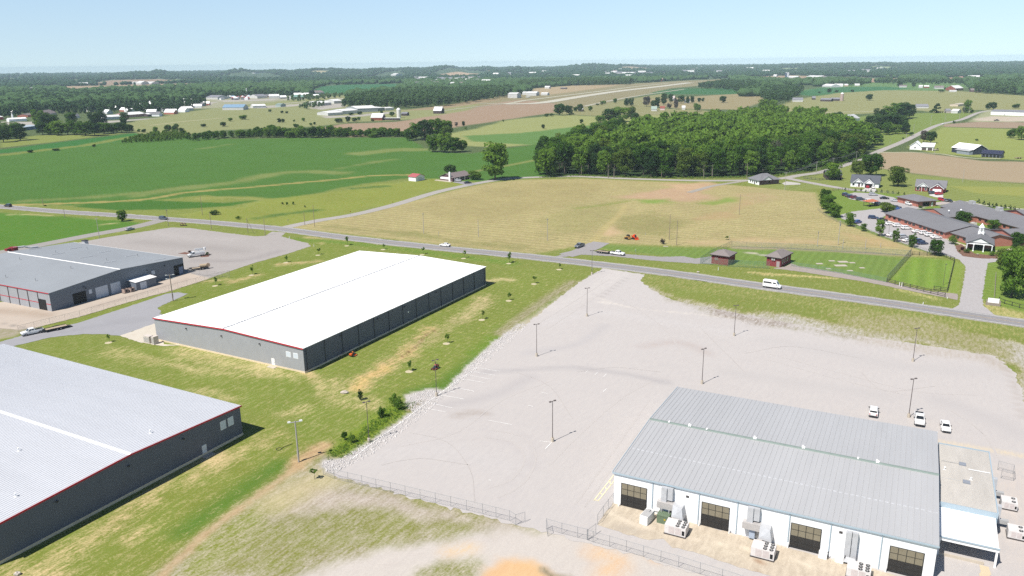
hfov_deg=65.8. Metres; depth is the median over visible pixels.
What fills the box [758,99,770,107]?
tree
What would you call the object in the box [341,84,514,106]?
central wood
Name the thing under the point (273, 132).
hedge tree
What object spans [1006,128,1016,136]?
tree
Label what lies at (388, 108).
school
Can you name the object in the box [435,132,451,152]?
tree
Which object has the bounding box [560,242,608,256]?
access drive
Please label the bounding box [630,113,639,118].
tree
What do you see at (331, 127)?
hedge tree
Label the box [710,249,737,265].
pump house
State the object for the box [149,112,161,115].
house
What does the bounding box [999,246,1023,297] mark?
tree
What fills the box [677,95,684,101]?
tree
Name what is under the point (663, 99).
tree
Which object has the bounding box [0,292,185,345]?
driveway
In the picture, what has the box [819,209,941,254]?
wire fence
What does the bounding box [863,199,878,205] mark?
shelter
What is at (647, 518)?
storage tank
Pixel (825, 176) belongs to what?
shed
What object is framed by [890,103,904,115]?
tree
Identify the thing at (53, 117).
tree
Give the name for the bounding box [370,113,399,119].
barn
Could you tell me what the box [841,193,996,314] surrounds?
nursing home drive
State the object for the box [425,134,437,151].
tree
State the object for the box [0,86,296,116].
town trees
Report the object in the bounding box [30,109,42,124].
tree
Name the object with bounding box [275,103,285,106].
store
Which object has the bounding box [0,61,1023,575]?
ground
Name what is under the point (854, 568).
hvac unit
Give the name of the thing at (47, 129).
tree
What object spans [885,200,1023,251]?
nursing home
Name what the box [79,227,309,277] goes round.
parking yard
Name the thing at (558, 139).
wood tree
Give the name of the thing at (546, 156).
tree
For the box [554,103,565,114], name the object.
tree
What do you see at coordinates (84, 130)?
tree
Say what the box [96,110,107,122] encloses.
tree
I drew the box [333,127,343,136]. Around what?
hedge tree
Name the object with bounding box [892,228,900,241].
tree
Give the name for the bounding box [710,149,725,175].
wood tree
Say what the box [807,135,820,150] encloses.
wood tree
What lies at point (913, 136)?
side road
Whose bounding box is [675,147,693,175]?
wood tree
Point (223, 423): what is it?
window
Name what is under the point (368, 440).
lamp post
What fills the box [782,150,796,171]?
wood tree
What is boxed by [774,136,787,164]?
wood tree
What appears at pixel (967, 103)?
tree
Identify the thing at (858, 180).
house
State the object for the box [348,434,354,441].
bush
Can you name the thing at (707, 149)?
wood tree
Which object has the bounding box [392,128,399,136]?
hedge tree
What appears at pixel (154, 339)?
cooling unit
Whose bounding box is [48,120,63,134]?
tree
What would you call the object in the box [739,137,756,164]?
wood tree
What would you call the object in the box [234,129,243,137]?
hedge tree
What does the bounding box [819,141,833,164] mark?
wood tree
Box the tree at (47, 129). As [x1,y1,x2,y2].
[43,123,54,134]
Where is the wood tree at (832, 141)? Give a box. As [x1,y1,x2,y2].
[822,136,837,163]
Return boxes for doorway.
[39,299,47,310]
[72,290,86,304]
[174,263,183,275]
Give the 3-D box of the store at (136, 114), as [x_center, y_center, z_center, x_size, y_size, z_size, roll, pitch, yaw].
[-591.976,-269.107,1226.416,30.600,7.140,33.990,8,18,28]
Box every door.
[95,285,108,297]
[110,281,120,293]
[140,281,146,288]
[179,266,183,273]
[202,444,206,453]
[621,483,646,510]
[700,502,729,531]
[789,522,821,553]
[887,545,924,575]
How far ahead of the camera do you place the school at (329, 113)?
1201.46 m
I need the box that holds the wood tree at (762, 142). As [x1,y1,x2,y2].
[754,136,773,148]
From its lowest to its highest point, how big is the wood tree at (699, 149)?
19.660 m
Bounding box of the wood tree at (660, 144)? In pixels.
[648,139,667,168]
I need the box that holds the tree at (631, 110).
[626,106,635,117]
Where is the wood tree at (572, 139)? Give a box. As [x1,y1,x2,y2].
[565,135,582,164]
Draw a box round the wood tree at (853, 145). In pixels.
[844,137,857,157]
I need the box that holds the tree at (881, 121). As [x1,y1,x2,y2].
[873,114,891,132]
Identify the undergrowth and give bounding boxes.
[539,156,862,178]
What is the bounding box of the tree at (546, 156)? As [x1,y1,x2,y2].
[535,148,557,176]
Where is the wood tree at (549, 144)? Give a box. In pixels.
[544,141,558,160]
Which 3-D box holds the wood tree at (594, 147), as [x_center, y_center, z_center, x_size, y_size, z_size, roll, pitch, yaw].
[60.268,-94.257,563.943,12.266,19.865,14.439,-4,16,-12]
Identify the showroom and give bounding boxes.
[222,104,247,109]
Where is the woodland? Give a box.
[578,104,875,164]
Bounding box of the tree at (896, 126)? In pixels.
[891,124,901,133]
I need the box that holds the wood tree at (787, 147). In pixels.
[781,144,797,158]
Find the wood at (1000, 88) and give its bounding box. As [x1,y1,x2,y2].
[974,77,1023,94]
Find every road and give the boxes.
[0,205,1023,326]
[0,220,163,253]
[282,111,985,227]
[585,89,682,105]
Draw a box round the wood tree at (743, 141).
[735,139,756,170]
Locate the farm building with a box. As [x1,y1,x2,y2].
[136,81,148,84]
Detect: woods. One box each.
[0,60,1023,86]
[0,73,1023,105]
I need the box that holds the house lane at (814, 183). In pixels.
[783,178,866,191]
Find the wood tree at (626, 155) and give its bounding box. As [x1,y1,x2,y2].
[616,147,634,176]
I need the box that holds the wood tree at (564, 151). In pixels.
[554,141,574,173]
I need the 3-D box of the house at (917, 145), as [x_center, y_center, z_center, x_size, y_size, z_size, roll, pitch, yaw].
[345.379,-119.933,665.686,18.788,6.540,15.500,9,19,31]
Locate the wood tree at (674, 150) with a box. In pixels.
[669,143,680,168]
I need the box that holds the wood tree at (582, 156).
[571,145,587,174]
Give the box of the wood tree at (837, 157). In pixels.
[835,141,843,160]
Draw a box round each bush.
[120,117,126,123]
[164,125,170,130]
[172,124,178,129]
[340,432,346,437]
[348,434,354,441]
[376,406,384,417]
[388,393,399,405]
[393,396,404,408]
[948,235,958,243]
[1011,242,1020,247]
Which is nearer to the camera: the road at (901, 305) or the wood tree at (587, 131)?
the road at (901, 305)
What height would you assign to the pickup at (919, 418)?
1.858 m
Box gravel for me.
[322,323,526,472]
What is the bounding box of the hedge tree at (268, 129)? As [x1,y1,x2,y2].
[263,127,270,137]
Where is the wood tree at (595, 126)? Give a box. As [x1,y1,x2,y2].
[593,123,604,128]
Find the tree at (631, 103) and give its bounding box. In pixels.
[629,97,633,105]
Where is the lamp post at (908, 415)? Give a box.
[907,378,916,417]
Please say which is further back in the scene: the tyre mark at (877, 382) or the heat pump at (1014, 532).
the tyre mark at (877, 382)
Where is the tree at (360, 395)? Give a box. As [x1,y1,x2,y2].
[357,389,362,398]
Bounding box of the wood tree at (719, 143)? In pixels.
[713,140,724,148]
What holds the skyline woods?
on the ground at (252, 501)
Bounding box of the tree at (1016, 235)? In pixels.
[1010,232,1023,243]
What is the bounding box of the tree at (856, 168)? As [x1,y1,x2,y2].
[850,160,865,174]
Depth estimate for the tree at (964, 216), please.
365.64 m
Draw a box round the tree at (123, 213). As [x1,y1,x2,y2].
[116,210,127,219]
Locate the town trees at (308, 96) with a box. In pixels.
[287,92,342,108]
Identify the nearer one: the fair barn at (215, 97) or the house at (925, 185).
the house at (925, 185)
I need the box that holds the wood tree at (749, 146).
[738,143,754,172]
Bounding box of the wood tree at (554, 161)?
[545,153,556,175]
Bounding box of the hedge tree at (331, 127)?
[326,125,333,129]
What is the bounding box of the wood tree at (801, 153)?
[795,146,811,169]
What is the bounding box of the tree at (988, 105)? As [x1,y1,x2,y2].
[985,102,991,108]
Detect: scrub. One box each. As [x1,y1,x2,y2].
[121,129,186,142]
[185,126,409,139]
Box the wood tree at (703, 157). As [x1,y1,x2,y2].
[693,152,708,176]
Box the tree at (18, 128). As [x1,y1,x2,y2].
[9,123,28,139]
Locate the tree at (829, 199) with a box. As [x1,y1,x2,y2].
[821,194,836,213]
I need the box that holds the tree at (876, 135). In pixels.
[870,128,882,144]
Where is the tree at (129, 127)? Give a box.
[123,124,133,132]
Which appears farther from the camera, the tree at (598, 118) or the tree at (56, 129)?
the tree at (598, 118)
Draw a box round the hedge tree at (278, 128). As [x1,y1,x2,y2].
[271,126,282,136]
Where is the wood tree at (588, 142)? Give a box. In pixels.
[581,138,595,166]
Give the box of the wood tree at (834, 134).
[825,130,843,141]
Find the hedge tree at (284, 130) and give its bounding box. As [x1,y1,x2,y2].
[280,128,288,136]
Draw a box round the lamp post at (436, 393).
[432,359,438,395]
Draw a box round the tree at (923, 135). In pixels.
[920,130,927,141]
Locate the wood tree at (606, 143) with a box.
[596,137,612,146]
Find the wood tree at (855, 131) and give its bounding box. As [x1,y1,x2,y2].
[849,128,868,149]
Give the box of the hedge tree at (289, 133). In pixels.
[284,131,293,136]
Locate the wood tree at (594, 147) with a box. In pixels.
[588,142,600,153]
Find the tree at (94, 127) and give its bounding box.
[84,122,102,135]
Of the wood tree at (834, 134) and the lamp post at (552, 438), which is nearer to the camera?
the lamp post at (552, 438)
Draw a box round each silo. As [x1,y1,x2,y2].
[396,108,400,117]
[840,92,843,100]
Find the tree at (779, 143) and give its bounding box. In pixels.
[771,140,781,146]
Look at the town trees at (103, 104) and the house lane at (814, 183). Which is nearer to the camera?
the house lane at (814, 183)
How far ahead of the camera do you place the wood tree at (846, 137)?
609.49 m
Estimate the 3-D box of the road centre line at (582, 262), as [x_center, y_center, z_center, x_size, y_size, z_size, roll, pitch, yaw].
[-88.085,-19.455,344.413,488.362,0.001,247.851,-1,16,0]
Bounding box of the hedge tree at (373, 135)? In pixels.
[368,133,377,137]
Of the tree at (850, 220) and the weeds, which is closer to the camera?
the weeds
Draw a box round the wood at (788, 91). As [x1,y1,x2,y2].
[698,79,803,101]
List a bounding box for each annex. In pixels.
[895,194,938,206]
[937,442,1008,567]
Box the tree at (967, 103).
[964,99,972,112]
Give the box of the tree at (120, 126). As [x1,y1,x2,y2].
[115,122,127,132]
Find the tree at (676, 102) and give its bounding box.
[674,97,677,107]
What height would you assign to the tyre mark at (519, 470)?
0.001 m
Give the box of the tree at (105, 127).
[99,122,111,133]
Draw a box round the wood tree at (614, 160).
[611,153,621,174]
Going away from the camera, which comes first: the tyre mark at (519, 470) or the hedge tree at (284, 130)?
the tyre mark at (519, 470)
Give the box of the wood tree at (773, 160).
[766,152,779,172]
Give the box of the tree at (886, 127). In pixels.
[881,122,892,134]
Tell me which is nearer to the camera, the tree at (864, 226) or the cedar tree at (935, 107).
the tree at (864, 226)
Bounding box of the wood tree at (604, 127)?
[598,125,608,130]
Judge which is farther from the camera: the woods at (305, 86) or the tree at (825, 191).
the woods at (305, 86)
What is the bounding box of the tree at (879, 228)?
[875,219,885,235]
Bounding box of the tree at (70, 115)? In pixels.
[64,112,77,122]
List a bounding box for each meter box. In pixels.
[818,550,828,559]
[834,554,845,564]
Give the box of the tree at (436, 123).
[427,118,442,135]
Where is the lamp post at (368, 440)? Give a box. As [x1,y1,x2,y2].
[362,400,370,442]
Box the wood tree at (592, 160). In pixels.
[588,153,599,173]
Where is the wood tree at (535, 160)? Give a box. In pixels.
[533,150,541,173]
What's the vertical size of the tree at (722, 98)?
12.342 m
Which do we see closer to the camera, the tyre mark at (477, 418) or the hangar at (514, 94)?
the tyre mark at (477, 418)
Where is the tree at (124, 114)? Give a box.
[119,112,129,119]
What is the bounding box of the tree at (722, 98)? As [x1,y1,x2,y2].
[719,96,726,101]
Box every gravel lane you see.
[688,181,744,192]
[878,152,1000,158]
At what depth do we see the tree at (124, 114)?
1111.73 m
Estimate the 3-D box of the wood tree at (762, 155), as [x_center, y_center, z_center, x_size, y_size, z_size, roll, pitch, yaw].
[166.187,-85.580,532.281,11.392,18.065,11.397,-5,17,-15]
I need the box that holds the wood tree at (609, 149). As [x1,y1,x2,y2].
[599,146,613,172]
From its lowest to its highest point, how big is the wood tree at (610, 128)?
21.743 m
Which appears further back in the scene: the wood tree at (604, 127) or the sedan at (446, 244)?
the wood tree at (604, 127)
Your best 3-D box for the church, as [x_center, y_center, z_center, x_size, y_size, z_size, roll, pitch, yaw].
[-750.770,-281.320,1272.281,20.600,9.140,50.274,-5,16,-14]
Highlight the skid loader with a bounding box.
[631,234,638,239]
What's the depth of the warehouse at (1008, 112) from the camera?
1034.06 m
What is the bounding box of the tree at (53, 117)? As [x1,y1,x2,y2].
[44,115,56,121]
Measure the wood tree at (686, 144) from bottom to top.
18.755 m
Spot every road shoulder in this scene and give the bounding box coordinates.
[0,204,1021,318]
[0,208,1023,327]
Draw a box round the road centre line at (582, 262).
[0,206,1019,322]
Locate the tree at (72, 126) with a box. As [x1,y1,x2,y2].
[67,120,82,134]
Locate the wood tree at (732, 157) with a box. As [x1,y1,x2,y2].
[724,151,738,175]
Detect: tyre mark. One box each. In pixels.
[400,381,548,446]
[484,437,525,488]
[493,430,536,497]
[517,372,572,418]
[535,279,609,325]
[549,281,618,327]
[620,298,688,362]
[768,353,977,395]
[949,409,1005,469]
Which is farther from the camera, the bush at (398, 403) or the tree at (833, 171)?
the tree at (833, 171)
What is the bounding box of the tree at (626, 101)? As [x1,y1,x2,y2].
[624,98,628,105]
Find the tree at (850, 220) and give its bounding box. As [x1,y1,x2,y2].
[844,212,855,224]
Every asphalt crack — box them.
[352,367,476,458]
[383,458,466,464]
[414,433,474,501]
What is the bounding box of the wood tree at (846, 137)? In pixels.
[839,132,854,143]
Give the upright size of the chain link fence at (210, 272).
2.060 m
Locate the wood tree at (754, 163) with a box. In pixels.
[743,150,760,174]
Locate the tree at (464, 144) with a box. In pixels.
[458,140,467,151]
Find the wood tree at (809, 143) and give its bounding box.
[801,139,816,150]
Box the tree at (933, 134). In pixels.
[925,131,937,142]
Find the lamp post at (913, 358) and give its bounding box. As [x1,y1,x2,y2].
[911,327,919,361]
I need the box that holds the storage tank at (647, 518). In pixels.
[639,508,654,525]
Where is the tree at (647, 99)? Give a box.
[643,96,650,105]
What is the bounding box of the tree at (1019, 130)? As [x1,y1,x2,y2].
[1014,126,1023,139]
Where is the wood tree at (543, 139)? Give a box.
[538,135,550,144]
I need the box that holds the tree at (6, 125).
[1,122,14,138]
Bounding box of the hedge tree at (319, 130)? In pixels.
[315,127,322,136]
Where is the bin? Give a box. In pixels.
[122,288,128,293]
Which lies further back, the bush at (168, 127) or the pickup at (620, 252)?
the bush at (168, 127)
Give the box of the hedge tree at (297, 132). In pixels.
[294,125,304,137]
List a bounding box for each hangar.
[508,92,520,97]
[526,91,539,95]
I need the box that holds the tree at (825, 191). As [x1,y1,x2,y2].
[819,188,831,208]
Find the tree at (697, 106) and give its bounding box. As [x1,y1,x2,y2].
[693,103,700,110]
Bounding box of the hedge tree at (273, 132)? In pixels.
[269,126,280,135]
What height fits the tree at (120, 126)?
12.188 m
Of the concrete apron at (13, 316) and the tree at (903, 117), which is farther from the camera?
the tree at (903, 117)
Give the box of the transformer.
[656,508,670,524]
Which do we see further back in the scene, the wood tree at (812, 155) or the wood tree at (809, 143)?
the wood tree at (809, 143)
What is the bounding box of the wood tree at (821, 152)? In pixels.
[816,145,828,166]
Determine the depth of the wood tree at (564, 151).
539.59 m
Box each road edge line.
[6,208,1017,325]
[18,206,1020,319]
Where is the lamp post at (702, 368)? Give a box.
[701,348,706,383]
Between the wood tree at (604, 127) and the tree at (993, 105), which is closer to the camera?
the wood tree at (604, 127)
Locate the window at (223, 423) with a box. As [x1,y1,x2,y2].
[220,420,225,429]
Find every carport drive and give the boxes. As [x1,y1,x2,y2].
[454,181,474,185]
[782,181,799,184]
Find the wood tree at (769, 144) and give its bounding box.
[765,142,781,164]
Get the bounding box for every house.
[17,113,31,116]
[103,109,112,113]
[146,109,157,112]
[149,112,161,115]
[164,110,177,113]
[178,108,188,111]
[193,104,201,107]
[435,170,470,181]
[651,106,656,110]
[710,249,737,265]
[748,173,779,184]
[765,249,793,266]
[848,114,859,120]
[850,174,880,187]
[910,141,935,150]
[915,104,928,107]
[915,179,947,192]
[934,86,943,88]
[951,109,961,112]
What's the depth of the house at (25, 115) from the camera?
1246.55 m
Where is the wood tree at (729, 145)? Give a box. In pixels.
[722,139,739,152]
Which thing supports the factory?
on the parking lot
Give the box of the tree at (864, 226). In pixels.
[860,223,866,229]
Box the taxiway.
[488,83,667,103]
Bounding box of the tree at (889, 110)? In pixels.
[883,106,895,114]
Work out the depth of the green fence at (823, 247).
319.96 m
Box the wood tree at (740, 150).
[734,144,749,174]
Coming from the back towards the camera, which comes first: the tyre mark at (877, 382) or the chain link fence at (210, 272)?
the chain link fence at (210, 272)
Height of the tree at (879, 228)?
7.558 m
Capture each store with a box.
[6,117,26,121]
[9,125,35,129]
[105,114,120,119]
[114,111,142,117]
[143,113,162,116]
[180,106,193,110]
[250,104,265,107]
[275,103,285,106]
[308,101,330,105]
[325,99,341,103]
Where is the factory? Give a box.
[612,386,939,575]
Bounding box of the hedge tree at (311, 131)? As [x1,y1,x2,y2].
[307,126,315,136]
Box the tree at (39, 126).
[34,122,46,134]
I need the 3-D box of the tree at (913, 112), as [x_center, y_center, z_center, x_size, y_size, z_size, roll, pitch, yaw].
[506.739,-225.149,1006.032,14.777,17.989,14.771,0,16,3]
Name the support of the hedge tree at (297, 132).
on the ground at (252, 501)
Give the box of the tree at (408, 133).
[404,130,414,140]
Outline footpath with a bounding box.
[925,201,954,206]
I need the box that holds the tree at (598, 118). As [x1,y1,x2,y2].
[595,115,605,122]
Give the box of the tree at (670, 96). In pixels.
[668,93,673,101]
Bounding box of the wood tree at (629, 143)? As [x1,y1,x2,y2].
[620,139,637,165]
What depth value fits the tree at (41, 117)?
969.04 m
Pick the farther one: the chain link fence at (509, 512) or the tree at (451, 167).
the tree at (451, 167)
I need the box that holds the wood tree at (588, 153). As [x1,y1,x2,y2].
[578,146,590,172]
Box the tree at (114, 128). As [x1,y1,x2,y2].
[108,123,118,132]
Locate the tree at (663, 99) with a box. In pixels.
[660,93,667,103]
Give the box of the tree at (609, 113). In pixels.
[602,108,619,119]
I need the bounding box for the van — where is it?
[762,279,781,288]
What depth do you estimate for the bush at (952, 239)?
327.61 m
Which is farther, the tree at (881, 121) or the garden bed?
the tree at (881, 121)
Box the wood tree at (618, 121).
[613,119,626,125]
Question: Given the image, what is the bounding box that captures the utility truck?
[187,247,205,257]
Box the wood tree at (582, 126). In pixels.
[576,124,586,128]
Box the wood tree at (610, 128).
[602,122,612,131]
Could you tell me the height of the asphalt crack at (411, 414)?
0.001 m
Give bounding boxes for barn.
[206,95,227,98]
[249,94,267,98]
[269,94,278,98]
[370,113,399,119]
[433,107,443,113]
[792,98,802,101]
[806,75,827,77]
[822,84,839,86]
[946,85,962,90]
[951,142,987,154]
[981,149,1004,157]
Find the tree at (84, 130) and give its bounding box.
[75,121,91,135]
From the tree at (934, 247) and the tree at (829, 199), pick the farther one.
the tree at (829, 199)
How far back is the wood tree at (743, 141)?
543.92 m
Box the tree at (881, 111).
[873,108,886,118]
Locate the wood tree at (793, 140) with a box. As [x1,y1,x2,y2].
[780,135,802,149]
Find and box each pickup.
[20,327,43,335]
[574,242,584,247]
[610,250,624,255]
[914,411,925,425]
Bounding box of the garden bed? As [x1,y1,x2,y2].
[955,244,997,258]
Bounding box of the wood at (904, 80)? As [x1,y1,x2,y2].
[808,77,968,85]
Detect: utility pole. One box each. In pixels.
[165,274,173,300]
[287,419,301,461]
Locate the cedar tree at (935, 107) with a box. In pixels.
[932,103,940,112]
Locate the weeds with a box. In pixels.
[326,402,414,458]
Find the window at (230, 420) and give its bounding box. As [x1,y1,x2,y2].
[227,416,233,426]
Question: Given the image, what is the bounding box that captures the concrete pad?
[120,324,172,345]
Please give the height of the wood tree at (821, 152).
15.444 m
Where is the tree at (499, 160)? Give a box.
[481,141,508,179]
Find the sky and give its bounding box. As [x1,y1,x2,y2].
[0,0,1023,73]
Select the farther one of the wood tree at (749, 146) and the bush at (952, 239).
the wood tree at (749, 146)
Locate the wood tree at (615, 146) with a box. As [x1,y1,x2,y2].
[607,142,619,168]
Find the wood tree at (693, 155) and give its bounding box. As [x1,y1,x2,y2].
[688,152,696,174]
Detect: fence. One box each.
[17,270,229,331]
[188,268,229,277]
[323,465,514,522]
[546,518,586,538]
[587,529,742,575]
[597,493,613,524]
[700,241,730,262]
[700,257,769,267]
[732,241,910,255]
[791,262,886,281]
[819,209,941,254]
[831,188,891,193]
[887,248,911,279]
[887,279,945,295]
[912,252,954,291]
[997,461,1014,480]
[999,297,1021,307]
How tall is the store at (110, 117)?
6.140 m
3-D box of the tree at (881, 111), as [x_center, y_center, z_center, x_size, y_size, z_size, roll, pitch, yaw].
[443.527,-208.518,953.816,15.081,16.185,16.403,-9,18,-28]
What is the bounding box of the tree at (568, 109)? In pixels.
[565,105,572,112]
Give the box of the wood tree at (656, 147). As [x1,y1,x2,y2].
[650,145,662,175]
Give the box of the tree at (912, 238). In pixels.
[908,233,917,245]
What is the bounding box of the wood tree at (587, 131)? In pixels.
[580,128,593,135]
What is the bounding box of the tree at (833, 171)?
[824,162,842,179]
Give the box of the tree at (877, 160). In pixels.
[859,153,885,174]
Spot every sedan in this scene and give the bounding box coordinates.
[439,243,450,246]
[917,241,928,244]
[930,235,941,238]
[940,420,951,432]
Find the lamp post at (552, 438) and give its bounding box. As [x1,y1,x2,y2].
[549,400,555,441]
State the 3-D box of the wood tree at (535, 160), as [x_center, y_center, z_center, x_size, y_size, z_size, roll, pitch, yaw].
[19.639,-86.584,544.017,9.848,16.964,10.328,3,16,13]
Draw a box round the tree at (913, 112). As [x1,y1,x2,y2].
[908,104,916,117]
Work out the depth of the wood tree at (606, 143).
568.89 m
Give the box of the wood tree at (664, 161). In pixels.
[657,150,673,175]
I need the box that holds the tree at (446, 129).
[442,125,451,138]
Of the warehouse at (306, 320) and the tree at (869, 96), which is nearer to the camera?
the warehouse at (306, 320)
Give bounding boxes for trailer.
[39,324,71,331]
[187,266,208,269]
[595,250,609,253]
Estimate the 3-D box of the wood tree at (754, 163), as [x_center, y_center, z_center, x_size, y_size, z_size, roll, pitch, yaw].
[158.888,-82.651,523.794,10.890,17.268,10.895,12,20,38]
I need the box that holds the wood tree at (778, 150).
[769,146,786,168]
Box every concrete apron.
[0,271,208,329]
[598,503,895,575]
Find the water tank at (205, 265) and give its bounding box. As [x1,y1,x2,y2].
[199,263,209,267]
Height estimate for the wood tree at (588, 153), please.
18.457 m
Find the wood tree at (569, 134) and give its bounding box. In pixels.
[566,129,579,136]
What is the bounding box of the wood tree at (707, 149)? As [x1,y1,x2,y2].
[703,143,721,173]
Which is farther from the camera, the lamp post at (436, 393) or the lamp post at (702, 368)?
the lamp post at (702, 368)
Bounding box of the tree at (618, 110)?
[612,107,628,118]
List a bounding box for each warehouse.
[0,242,184,310]
[0,344,242,563]
[153,251,485,372]
[991,109,1023,115]
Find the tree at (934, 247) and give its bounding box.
[928,239,944,255]
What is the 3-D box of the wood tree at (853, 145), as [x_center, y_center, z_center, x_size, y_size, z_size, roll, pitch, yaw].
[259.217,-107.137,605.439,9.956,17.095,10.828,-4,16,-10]
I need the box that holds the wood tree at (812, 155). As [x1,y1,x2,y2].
[805,147,814,167]
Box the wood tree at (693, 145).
[690,142,708,150]
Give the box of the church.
[43,109,56,114]
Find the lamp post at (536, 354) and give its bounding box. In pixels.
[533,323,539,356]
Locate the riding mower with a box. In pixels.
[431,362,438,370]
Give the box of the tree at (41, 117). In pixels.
[36,112,51,123]
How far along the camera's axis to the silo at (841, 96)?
1426.93 m
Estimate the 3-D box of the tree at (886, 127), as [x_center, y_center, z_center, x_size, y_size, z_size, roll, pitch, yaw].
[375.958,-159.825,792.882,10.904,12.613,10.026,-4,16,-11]
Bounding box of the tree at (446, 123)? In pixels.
[438,120,453,136]
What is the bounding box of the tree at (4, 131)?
[0,126,10,141]
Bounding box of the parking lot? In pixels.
[333,268,1023,575]
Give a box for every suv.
[868,215,878,218]
[868,405,879,416]
[899,234,908,238]
[900,225,911,229]
[924,232,935,236]
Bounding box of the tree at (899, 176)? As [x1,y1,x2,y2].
[887,165,909,186]
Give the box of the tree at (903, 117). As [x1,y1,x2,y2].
[894,115,908,123]
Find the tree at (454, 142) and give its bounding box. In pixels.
[448,137,460,152]
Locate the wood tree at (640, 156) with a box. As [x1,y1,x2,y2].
[634,144,650,174]
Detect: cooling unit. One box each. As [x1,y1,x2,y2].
[143,334,152,343]
[151,335,158,344]
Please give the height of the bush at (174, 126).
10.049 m
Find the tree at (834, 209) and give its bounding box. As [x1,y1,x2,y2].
[827,202,842,216]
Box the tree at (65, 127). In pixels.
[61,123,70,134]
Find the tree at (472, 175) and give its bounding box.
[468,170,481,179]
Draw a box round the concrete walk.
[979,565,990,575]
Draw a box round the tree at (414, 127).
[408,122,419,139]
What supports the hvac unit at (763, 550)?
on the parking lot
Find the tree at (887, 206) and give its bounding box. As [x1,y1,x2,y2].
[880,202,895,211]
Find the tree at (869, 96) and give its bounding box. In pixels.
[865,94,872,99]
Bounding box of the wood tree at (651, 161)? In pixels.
[643,149,658,176]
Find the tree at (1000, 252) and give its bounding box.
[995,248,1009,265]
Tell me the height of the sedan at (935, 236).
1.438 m
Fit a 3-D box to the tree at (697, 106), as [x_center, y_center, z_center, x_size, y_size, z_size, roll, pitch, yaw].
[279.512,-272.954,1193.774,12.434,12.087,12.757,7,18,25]
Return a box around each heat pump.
[999,495,1017,511]
[1005,523,1023,541]
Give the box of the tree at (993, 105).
[991,102,996,109]
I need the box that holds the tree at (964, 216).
[954,211,972,222]
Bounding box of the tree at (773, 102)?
[769,100,778,105]
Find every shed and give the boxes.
[127,274,156,290]
[401,112,408,115]
[408,173,424,180]
[820,98,833,101]
[823,170,842,178]
[950,103,963,105]
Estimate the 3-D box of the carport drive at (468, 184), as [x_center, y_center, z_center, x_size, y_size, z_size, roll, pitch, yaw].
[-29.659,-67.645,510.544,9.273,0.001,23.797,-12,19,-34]
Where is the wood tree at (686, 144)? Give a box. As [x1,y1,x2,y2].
[681,142,690,147]
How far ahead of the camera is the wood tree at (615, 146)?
562.12 m
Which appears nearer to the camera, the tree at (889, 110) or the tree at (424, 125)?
the tree at (424, 125)
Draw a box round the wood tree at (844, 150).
[836,142,850,161]
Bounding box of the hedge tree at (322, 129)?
[315,125,325,135]
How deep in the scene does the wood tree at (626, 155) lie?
526.36 m
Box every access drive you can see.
[555,243,711,263]
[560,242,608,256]
[774,264,957,299]
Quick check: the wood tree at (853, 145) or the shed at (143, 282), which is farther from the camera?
the wood tree at (853, 145)
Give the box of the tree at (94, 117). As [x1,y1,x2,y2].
[87,112,100,123]
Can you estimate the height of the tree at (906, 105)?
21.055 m
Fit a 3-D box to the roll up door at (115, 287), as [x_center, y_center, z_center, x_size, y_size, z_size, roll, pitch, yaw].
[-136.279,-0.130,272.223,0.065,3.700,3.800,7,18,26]
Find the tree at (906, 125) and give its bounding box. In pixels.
[901,120,911,132]
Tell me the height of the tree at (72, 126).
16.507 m
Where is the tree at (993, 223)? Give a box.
[986,219,1001,228]
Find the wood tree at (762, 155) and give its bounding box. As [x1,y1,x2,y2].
[751,148,767,173]
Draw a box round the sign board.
[985,298,1000,305]
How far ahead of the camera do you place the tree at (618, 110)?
997.79 m
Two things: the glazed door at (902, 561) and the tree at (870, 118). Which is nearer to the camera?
the glazed door at (902, 561)
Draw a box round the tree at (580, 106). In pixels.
[576,104,582,110]
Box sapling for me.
[309,468,316,478]
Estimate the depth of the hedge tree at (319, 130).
833.94 m
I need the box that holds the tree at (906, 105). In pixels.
[897,102,911,115]
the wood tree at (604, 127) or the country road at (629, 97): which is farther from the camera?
the country road at (629, 97)
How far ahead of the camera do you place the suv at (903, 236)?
339.46 m
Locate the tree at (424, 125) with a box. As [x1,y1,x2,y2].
[416,119,430,139]
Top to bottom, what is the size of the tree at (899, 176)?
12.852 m
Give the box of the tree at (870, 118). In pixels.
[864,115,876,126]
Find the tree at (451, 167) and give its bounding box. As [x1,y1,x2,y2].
[443,164,456,172]
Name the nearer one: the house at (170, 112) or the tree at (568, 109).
the tree at (568, 109)
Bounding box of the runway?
[507,76,687,103]
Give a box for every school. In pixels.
[317,110,342,115]
[327,108,357,113]
[346,105,377,111]
[384,107,393,110]
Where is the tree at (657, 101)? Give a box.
[654,97,659,106]
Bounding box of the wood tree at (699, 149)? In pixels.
[695,144,706,164]
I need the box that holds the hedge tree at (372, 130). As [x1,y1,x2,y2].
[370,128,379,135]
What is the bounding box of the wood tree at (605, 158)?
[596,150,611,175]
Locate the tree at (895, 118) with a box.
[888,113,902,124]
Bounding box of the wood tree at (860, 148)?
[854,133,866,156]
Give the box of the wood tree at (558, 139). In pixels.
[551,137,561,160]
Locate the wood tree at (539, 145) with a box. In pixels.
[535,142,545,149]
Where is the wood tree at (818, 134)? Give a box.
[811,132,824,158]

